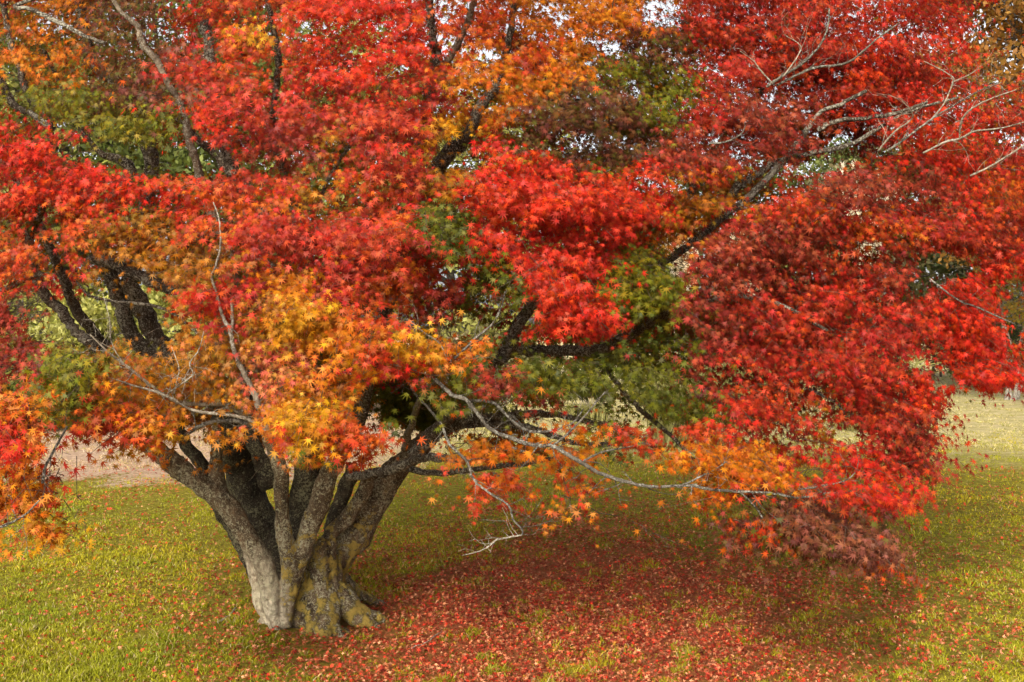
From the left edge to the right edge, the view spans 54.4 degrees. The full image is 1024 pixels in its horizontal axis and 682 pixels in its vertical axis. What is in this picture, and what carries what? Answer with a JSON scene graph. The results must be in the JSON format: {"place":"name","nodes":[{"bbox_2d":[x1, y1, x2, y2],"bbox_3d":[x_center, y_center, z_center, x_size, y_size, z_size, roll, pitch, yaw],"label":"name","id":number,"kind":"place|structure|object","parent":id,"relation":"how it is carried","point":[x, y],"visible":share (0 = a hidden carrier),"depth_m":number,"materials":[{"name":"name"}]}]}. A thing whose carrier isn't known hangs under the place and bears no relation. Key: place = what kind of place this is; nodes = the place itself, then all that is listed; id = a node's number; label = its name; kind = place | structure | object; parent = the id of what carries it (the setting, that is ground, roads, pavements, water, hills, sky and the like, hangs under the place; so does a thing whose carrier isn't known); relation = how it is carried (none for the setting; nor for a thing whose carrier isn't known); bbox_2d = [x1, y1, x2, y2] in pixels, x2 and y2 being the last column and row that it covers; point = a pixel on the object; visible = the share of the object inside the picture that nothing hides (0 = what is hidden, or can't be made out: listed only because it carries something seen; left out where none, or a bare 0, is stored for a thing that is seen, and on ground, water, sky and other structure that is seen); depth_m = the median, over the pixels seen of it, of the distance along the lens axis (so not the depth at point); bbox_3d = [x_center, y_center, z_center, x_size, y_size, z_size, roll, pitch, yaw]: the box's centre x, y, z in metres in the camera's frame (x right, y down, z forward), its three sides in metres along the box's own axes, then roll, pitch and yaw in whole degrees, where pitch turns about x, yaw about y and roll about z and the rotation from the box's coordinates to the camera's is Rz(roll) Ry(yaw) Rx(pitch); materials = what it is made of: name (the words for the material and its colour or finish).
{"place":"outdoors","nodes":[
{"label":"outdoors","id":0,"kind":"place"},
{"bbox_2d":[0,333,1023,681],"bbox_3d":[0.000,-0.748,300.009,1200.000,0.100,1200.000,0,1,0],"label":"ground","id":1,"kind":"structure","parent":0,"point":[122,475],"depth_m":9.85,"materials":[{"name":"plant"}]},
{"bbox_2d":[1,374,48,418],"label":"bush","id":2,"kind":"object","parent":1,"relation":"on","point":[14,386],"depth_m":22.94,"materials":[{"name":"green plant"}]},
{"bbox_2d":[2,378,101,429],"bbox_3d":[-11.213,1.508,24.055,3.251,1.492,3.114,0,1,0],"label":"bush","id":3,"kind":"object","parent":1,"relation":"on","point":[11,383],"visible":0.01,"depth_m":23.14,"materials":[{"name":"green plant"}]},
{"bbox_2d":[0,274,114,414],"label":"bush","id":4,"kind":"object","parent":1,"relation":"on","point":[56,327],"visible":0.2,"depth_m":23.95,"materials":[{"name":"green plant"}]},
{"bbox_2d":[0,1,137,345],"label":"broadleaf tree","id":5,"kind":"object","parent":1,"relation":"on","point":[63,143],"visible":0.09,"depth_m":27.01,"materials":[{"name":"green plant"}]},
{"bbox_2d":[0,301,138,422],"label":"bush","id":6,"kind":"object","parent":1,"relation":"on","point":[114,338],"visible":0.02,"depth_m":25.17,"materials":[{"name":"green plant"}]},
{"bbox_2d":[48,282,214,413],"bbox_3d":[-9.590,0.242,26.462,5.489,4.018,5.473,0,1,-15],"label":"bush","id":7,"kind":"object","parent":1,"relation":"on","point":[101,311],"visible":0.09,"depth_m":25.15,"materials":[{"name":"green plant"}]},
{"bbox_2d":[0,0,266,351],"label":"broadleaf tree","id":8,"kind":"object","parent":1,"relation":"on","point":[178,164],"visible":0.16,"depth_m":28.52,"materials":[{"name":"green plant"}]},
{"bbox_2d":[27,0,368,391],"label":"broadleaf tree","id":9,"kind":"object","parent":1,"relation":"on","point":[201,151],"visible":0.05,"depth_m":32.21,"materials":[{"name":"green plant"}]},
{"bbox_2d":[152,342,340,418],"bbox_3d":[-7.061,0.857,26.847,5.072,2.808,5.674,0,1,0],"label":"bush","id":10,"kind":"object","parent":1,"relation":"on","point":[252,379],"depth_m":26.42,"materials":[{"name":"green plant"}]},
{"bbox_2d":[187,0,471,338],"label":"broadleaf tree","id":11,"kind":"object","parent":1,"relation":"on","point":[270,90],"visible":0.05,"depth_m":34.34,"materials":[{"name":"green plant"}]},
{"bbox_2d":[276,320,415,404],"bbox_3d":[-5.042,0.647,30.174,4.858,3.104,4.702,0,1,0],"label":"bush","id":12,"kind":"object","parent":1,"relation":"on","point":[388,358],"depth_m":29.29,"materials":[{"name":"green plant"}]},
{"bbox_2d":[352,39,577,383],"bbox_3d":[-1.451,-4.560,39.960,10.477,13.276,10.314,0,1,0],"label":"broadleaf tree","id":13,"kind":"object","parent":1,"relation":"on","point":[466,318],"visible":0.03,"depth_m":37.72,"materials":[{"name":"green plant"}]},
{"bbox_2d":[420,308,559,392],"bbox_3d":[-1.305,0.434,38.115,6.527,3.489,5.978,0,1,0],"label":"bush","id":14,"kind":"object","parent":1,"relation":"on","point":[481,337],"visible":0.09,"depth_m":37.02,"materials":[{"name":"green plant"}]},
{"bbox_2d":[0,0,1023,638],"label":"maple tree","id":15,"kind":"object","parent":1,"relation":"on","point":[296,572],"visible":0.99,"depth_m":6.83,"materials":[{"name":"red plant"}]},
{"bbox_2d":[0,463,1023,681],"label":"fallen leaves","id":16,"kind":"object","parent":1,"relation":"on","point":[641,621],"visible":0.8,"depth_m":8.51,"materials":[{"name":"red plant"}]},
{"bbox_2d":[411,630,441,648],"bbox_3d":[-0.640,2.293,7.647,0.035,0.022,0.470,0,1,25],"label":"fallen twig","id":17,"kind":"object","parent":16,"relation":"on","point":[427,641],"visible":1,"depth_m":7.58,"materials":[{"name":"brown wood"}]},
{"bbox_2d":[3,369,1023,471],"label":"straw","id":18,"kind":"object","parent":1,"relation":"on","point":[130,462],"visible":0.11,"depth_m":21.86,"materials":[{"name":"beige plant"}]},
{"bbox_2d":[460,218,692,369],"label":"background tree","id":19,"kind":"object","parent":1,"relation":"on","point":[562,245],"visible":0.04,"depth_m":45.55,"materials":[{"name":"green plant"}]},
{"bbox_2d":[557,366,620,423],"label":"pampas grass","id":20,"kind":"object","parent":1,"relation":"on","point":[599,412],"depth_m":25.81,"materials":[{"name":"beige plant"}]},
{"bbox_2d":[593,326,698,378],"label":"bush","id":21,"kind":"object","parent":1,"relation":"on","point":[620,332],"visible":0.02,"depth_m":49.21,"materials":[{"name":"green plant"}]},
{"bbox_2d":[600,216,750,446],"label":"pampas grass","id":22,"kind":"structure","parent":1,"relation":"on","point":[666,439],"depth_m":20.75,"materials":[{"name":"beige plant"}]},
{"bbox_2d":[604,159,805,374],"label":"background tree","id":23,"kind":"object","parent":1,"relation":"on","point":[687,187],"visible":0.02,"depth_m":47.98,"materials":[{"name":"green plant"}]},
{"bbox_2d":[714,137,939,380],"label":"broadleaf tree","id":24,"kind":"object","parent":1,"relation":"on","point":[817,164],"visible":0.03,"depth_m":46.65,"materials":[{"name":"green plant"}]},
{"bbox_2d":[814,158,947,431],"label":"pampas grass","id":25,"kind":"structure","parent":1,"relation":"on","point":[916,361],"depth_m":23.67,"materials":[{"name":"beige plant"}]},
{"bbox_2d":[785,87,979,362],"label":"broadleaf tree","id":26,"kind":"object","parent":1,"relation":"on","point":[914,287],"visible":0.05,"depth_m":44.40,"materials":[{"name":"green plant"}]},
{"bbox_2d":[865,279,949,376],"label":"bush","id":27,"kind":"object","parent":1,"relation":"on","point":[933,367],"visible":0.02,"depth_m":51.72,"materials":[{"name":"green plant"}]},
{"bbox_2d":[885,0,1023,285],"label":"background tree","id":28,"kind":"object","parent":1,"relation":"on","point":[1011,13],"visible":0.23,"depth_m":28.91,"materials":[{"name":"brown plant"}]},
{"bbox_2d":[918,209,1023,358],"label":"background tree","id":29,"kind":"object","parent":1,"relation":"on","point":[1015,336],"visible":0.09,"depth_m":42.38,"materials":[{"name":"green plant"}]},
{"bbox_2d":[944,322,1017,381],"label":"bush","id":30,"kind":"object","parent":1,"relation":"on","point":[950,372],"visible":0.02,"depth_m":42.31,"materials":[{"name":"green plant"}]},
{"bbox_2d":[965,273,1023,399],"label":"background tree","id":31,"kind":"object","parent":1,"relation":"on","point":[1012,305],"visible":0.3,"depth_m":34.07,"materials":[{"name":"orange plant"}]},
{"bbox_2d":[985,339,1023,389],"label":"bush","id":32,"kind":"object","parent":1,"relation":"on","point":[1008,354],"visible":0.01,"depth_m":39.50,"materials":[{"name":"green plant"}]},
{"bbox_2d":[4,0,1023,332],"label":"sky","id":33,"kind":"structure","parent":0,"point":[650,6],"materials":[{"name":"white"}]},
{"bbox_2d":[677,214,791,427],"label":"pampas grass","id":34,"kind":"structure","parent":0,"point":[742,367],"depth_m":24.59,"materials":[{"name":"beige plant"}]}
]}

